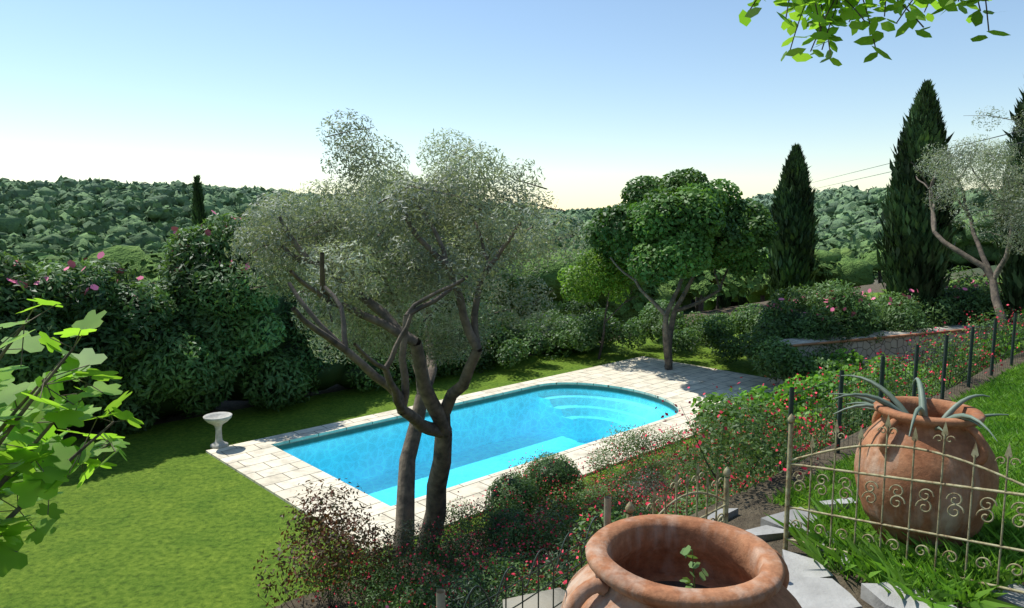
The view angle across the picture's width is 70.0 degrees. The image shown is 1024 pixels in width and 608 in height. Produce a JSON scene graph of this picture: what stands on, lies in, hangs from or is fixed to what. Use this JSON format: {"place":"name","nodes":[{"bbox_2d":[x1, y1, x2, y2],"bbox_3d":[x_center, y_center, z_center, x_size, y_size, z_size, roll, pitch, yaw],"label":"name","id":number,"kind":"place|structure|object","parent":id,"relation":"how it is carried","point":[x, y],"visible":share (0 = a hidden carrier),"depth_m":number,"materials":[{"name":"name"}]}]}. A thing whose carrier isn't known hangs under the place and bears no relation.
{"place":"outdoors","nodes":[
{"label":"outdoors","id":0,"kind":"place"},
{"bbox_2d":[0,298,143,576],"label":"fig tree","id":1,"kind":"object","parent":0,"point":[29,486],"depth_m":4.96,"materials":[{"name":"green plant"}]},
{"bbox_2d":[275,384,677,505],"bbox_3d":[-0.088,3.903,19.331,10.750,1.440,5.100,-6,10,-43],"label":"pool basin","id":2,"kind":"object","parent":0,"point":[494,434],"visible":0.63,"depth_m":21.67,"materials":[{"name":"liquid"}]},
{"bbox_2d":[0,221,1023,607],"bbox_3d":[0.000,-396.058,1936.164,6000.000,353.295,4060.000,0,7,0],"label":"ground","id":3,"kind":"structure","parent":0,"point":[170,513],"depth_m":13.19,"materials":[{"name":"green plant"}]},
{"bbox_2d":[0,210,319,435],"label":"oleander hedge","id":4,"kind":"object","parent":3,"relation":"on","point":[199,342],"depth_m":18.48,"materials":[{"name":"green plant"}]},
{"bbox_2d":[190,174,206,227],"bbox_3d":[-16.993,-0.226,40.300,1.385,13.718,1.395,0,7,0],"label":"cypress","id":5,"kind":"object","parent":3,"relation":"on","point":[199,214],"visible":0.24,"depth_m":39.45,"materials":[{"name":"green plant"}]},
{"bbox_2d":[253,478,411,607],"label":"photinia shrub","id":6,"kind":"object","parent":3,"relation":"on","point":[328,537],"depth_m":9.79,"materials":[{"name":"green plant"}]},
{"bbox_2d":[224,108,590,560],"bbox_3d":[-1.790,0.726,11.277,4.939,7.229,6.823,-5,8,-33],"label":"olive tree","id":7,"kind":"object","parent":3,"relation":"on","point":[396,236],"depth_m":10.12,"materials":[{"name":"green plant"}]},
{"bbox_2d":[257,298,622,403],"bbox_3d":[-2.181,0.989,26.123,15.919,3.402,4.081,-6,9,-42],"label":"hedge shrub","id":8,"kind":"object","parent":3,"relation":"on","point":[324,375],"visible":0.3,"depth_m":23.07,"materials":[{"name":"green plant"}]},
{"bbox_2d":[12,244,883,336],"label":"background trees","id":9,"kind":"object","parent":3,"relation":"on","point":[844,264],"visible":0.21,"depth_m":42.56,"materials":[{"name":"green plant"}]},
{"bbox_2d":[206,356,782,552],"bbox_3d":[1.374,3.110,20.090,16.650,0.170,7.050,-6,10,-43],"label":"pool coping","id":10,"kind":"object","parent":3,"relation":"on","point":[267,465],"visible":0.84,"depth_m":17.68,"materials":[{"name":"stone"}]},
{"bbox_2d":[203,412,231,448],"bbox_3d":[-6.930,2.993,17.267,0.650,0.750,0.650,0,7,0],"label":"birdbath","id":11,"kind":"object","parent":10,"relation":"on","point":[217,420],"visible":1,"depth_m":17.21,"materials":[{"name":"white stone"}]},
{"bbox_2d":[0,175,1002,267],"bbox_3d":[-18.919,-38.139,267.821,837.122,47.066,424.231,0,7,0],"label":"hill forest","id":12,"kind":"object","parent":3,"relation":"on","point":[69,218],"visible":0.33,"depth_m":201.03,"materials":[{"name":"green plant"}]},
{"bbox_2d":[485,507,536,559],"bbox_3d":[-0.018,3.688,11.729,0.842,0.860,0.839,0,7,0],"label":"box ball shrub","id":13,"kind":"object","parent":3,"relation":"on","point":[522,513],"visible":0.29,"depth_m":11.54,"materials":[{"name":"green plant"}]},
{"bbox_2d":[485,472,542,519],"bbox_3d":[0.037,3.511,12.989,1.050,1.044,1.048,0,7,0],"label":"box ball shrub","id":14,"kind":"object","parent":3,"relation":"on","point":[514,478],"visible":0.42,"depth_m":12.76,"materials":[{"name":"green plant"}]},
{"bbox_2d":[436,496,610,607],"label":"fence posts","id":15,"kind":"object","parent":3,"relation":"on","point":[440,598],"visible":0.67,"depth_m":3.42,"materials":[{"name":"black metal"}]},
{"bbox_2d":[366,500,691,607],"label":"rosemary shrubs","id":16,"kind":"object","parent":3,"relation":"on","point":[434,548],"depth_m":10.30,"materials":[{"name":"green plant"}]},
{"bbox_2d":[463,516,603,607],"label":"wire fence","id":17,"kind":"object","parent":3,"relation":"on","point":[529,575],"visible":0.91,"depth_m":3.07,"materials":[{"name":"black metal"}]},
{"bbox_2d":[503,588,565,607],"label":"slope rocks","id":18,"kind":"object","parent":3,"relation":"on","point":[545,598],"visible":0.67,"depth_m":4.75,"materials":[{"name":"stone"}]},
{"bbox_2d":[524,452,582,511],"bbox_3d":[0.765,3.377,13.799,1.156,1.150,1.155,0,7,0],"label":"box ball shrub","id":19,"kind":"object","parent":3,"relation":"on","point":[559,464],"visible":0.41,"depth_m":13.48,"materials":[{"name":"green plant"}]},
{"bbox_2d":[338,422,824,607],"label":"shrubs","id":20,"kind":"object","parent":3,"relation":"on","point":[637,481],"visible":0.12,"depth_m":12.08,"materials":[{"name":"green plant"}]},
{"bbox_2d":[557,248,639,358],"bbox_3d":[3.301,0.040,27.833,3.154,4.553,3.047,0,7,0],"label":"lime tree","id":21,"kind":"object","parent":3,"relation":"on","point":[609,275],"depth_m":27.12,"materials":[{"name":"green plant"}]},
{"bbox_2d":[282,304,1023,607],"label":"salvia shrubs","id":22,"kind":"object","parent":3,"relation":"on","point":[752,449],"depth_m":9.80,"materials":[{"name":"green plant"}]},
{"bbox_2d":[467,271,883,311],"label":"tree trunks","id":23,"kind":"object","parent":3,"relation":"on","point":[699,307],"visible":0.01,"depth_m":78.11,"materials":[{"name":"brown plant"}]},
{"bbox_2d":[625,461,730,523],"bbox_3d":[0.900,1.300,3.913,0.892,0.914,0.048,-6,9,-40],"label":"iron gate leaf","id":24,"kind":"object","parent":3,"relation":"on","point":[629,508],"visible":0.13,"depth_m":3.98,"materials":[{"name":"beige metal"}]},
{"bbox_2d":[489,299,868,382],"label":"border shrubs","id":25,"kind":"object","parent":3,"relation":"on","point":[765,352],"visible":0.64,"depth_m":27.00,"materials":[{"name":"green plant"}]},
{"bbox_2d":[581,167,778,369],"bbox_3d":[5.728,-1.087,25.907,6.809,7.316,6.397,-4,8,-32],"label":"carob tree","id":26,"kind":"object","parent":3,"relation":"on","point":[675,224],"depth_m":23.72,"materials":[{"name":"green plant"}]},
{"bbox_2d":[561,514,801,607],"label":"terracotta jar","id":27,"kind":"object","parent":3,"relation":"on","point":[631,560],"visible":1,"depth_m":3.10,"materials":[{"name":"orange ceramic"}]},
{"bbox_2d":[655,581,708,587],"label":"potting soil","id":28,"kind":"structure","parent":27,"relation":"on","point":[677,584],"depth_m":3.26,"materials":[{"name":"brown soil"}]},
{"bbox_2d":[679,545,707,587],"bbox_3d":[0.734,1.129,2.962,0.116,0.334,0.122,0,7,0],"label":"plant","id":29,"kind":"object","parent":28,"relation":"on","point":[686,551],"visible":0.76,"depth_m":2.96,"materials":[{"name":"green plant"}]},
{"bbox_2d":[718,286,731,307],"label":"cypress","id":30,"kind":"object","parent":3,"relation":"on","point":[724,301],"visible":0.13,"depth_m":75.14,"materials":[{"name":"green plant"}]},
{"bbox_2d":[738,295,748,304],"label":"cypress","id":31,"kind":"object","parent":3,"relation":"on","point":[742,301],"visible":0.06,"depth_m":80.18,"materials":[{"name":"green plant"}]},
{"bbox_2d":[765,143,820,304],"bbox_3d":[12.554,-2.717,32.917,2.487,8.970,2.436,0,7,0],"label":"cypress","id":32,"kind":"object","parent":3,"relation":"on","point":[791,250],"visible":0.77,"depth_m":32.19,"materials":[{"name":"green plant"}]},
{"bbox_2d":[690,309,1023,444],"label":"rose bushes","id":33,"kind":"object","parent":3,"relation":"on","point":[799,406],"depth_m":18.41,"materials":[{"name":"green plant"}]},
{"bbox_2d":[707,498,1023,607],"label":"flagstone paving","id":34,"kind":"structure","parent":3,"relation":"on","point":[812,583],"depth_m":3.93,"materials":[{"name":"grey stone"}]},
{"bbox_2d":[767,328,999,384],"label":"garden stone wall","id":35,"kind":"structure","parent":3,"relation":"on","point":[868,349],"depth_m":25.04,"materials":[{"name":"grey stone"}]},
{"bbox_2d":[790,326,998,346],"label":"wall capping tiles","id":36,"kind":"object","parent":35,"relation":"on","point":[861,339],"depth_m":24.70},
{"bbox_2d":[757,265,1012,349],"bbox_3d":[16.464,0.482,28.470,16.647,3.865,4.226,-3,8,-23],"label":"oleander hedge","id":37,"kind":"object","parent":3,"relation":"on","point":[883,314],"depth_m":25.92,"materials":[{"name":"green plant"}]},
{"bbox_2d":[763,476,1023,607],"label":"long grass tufts","id":38,"kind":"object","parent":3,"relation":"on","point":[874,562],"visible":0.62,"depth_m":4.02,"materials":[{"name":"green plant"}]},
{"bbox_2d":[785,313,1016,477],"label":"fence posts","id":39,"kind":"object","parent":3,"relation":"on","point":[841,386],"visible":0.6,"depth_m":8.06,"materials":[{"name":"grey metal"}]},
{"bbox_2d":[793,314,1023,472],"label":"wire fence","id":40,"kind":"object","parent":39,"relation":"attached to","point":[911,380],"visible":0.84,"depth_m":8.10,"materials":[{"name":"grey metal"}]},
{"bbox_2d":[783,414,1023,593],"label":"iron gate leaf","id":41,"kind":"object","parent":3,"relation":"on","point":[1008,455],"visible":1,"depth_m":3.98,"materials":[{"name":"beige metal"}]},
{"bbox_2d":[873,78,963,310],"bbox_3d":[15.600,-3.079,28.089,2.982,10.866,2.859,0,7,0],"label":"cypress","id":42,"kind":"object","parent":3,"relation":"on","point":[914,253],"visible":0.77,"depth_m":27.38,"materials":[{"name":"green plant"}]},
{"bbox_2d":[854,396,998,550],"bbox_3d":[2.449,1.061,4.360,0.758,0.909,0.740,0,7,0],"label":"terracotta jar","id":43,"kind":"object","parent":3,"relation":"on","point":[967,435],"visible":0.68,"depth_m":4.09,"materials":[{"name":"orange ceramic"}]},
{"bbox_2d":[829,375,1008,441],"bbox_3d":[2.406,0.649,4.333,0.970,0.302,1.016,0,7,0],"label":"aloe plant in jar","id":44,"kind":"object","parent":43,"relation":"on","point":[921,409],"visible":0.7,"depth_m":4.36,"materials":[{"name":"green plant"}]},
{"bbox_2d":[911,106,1023,330],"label":"olive tree","id":45,"kind":"object","parent":3,"relation":"on","point":[980,155],"depth_m":19.72,"materials":[{"name":"green plant"}]},
{"bbox_2d":[990,76,1023,326],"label":"cypress","id":46,"kind":"object","parent":3,"relation":"on","point":[1012,284],"visible":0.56,"depth_m":26.76,"materials":[{"name":"green plant"}]},
{"bbox_2d":[0,0,1023,210],"label":"sky","id":47,"kind":"structure","parent":0,"point":[602,95],"materials":[{"name":"blue"}]},
{"bbox_2d":[739,0,1009,65],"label":"overhanging tree","id":48,"kind":"object","parent":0,"point":[849,12],"depth_m":2.85,"materials":[{"name":"green plant"}]},
{"bbox_2d":[764,363,1023,567],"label":"lawn grass","id":49,"kind":"structure","parent":0,"point":[999,389],"depth_m":6.53,"materials":[{"name":"green plant"}]},
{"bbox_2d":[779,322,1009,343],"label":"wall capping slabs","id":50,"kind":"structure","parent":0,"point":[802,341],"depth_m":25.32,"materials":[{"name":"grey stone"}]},
{"bbox_2d":[812,130,1023,229],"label":"overhead cables","id":51,"kind":"object","parent":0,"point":[948,148],"visible":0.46,"depth_m":43.02,"materials":[{"name":"black plastic"}]}
]}

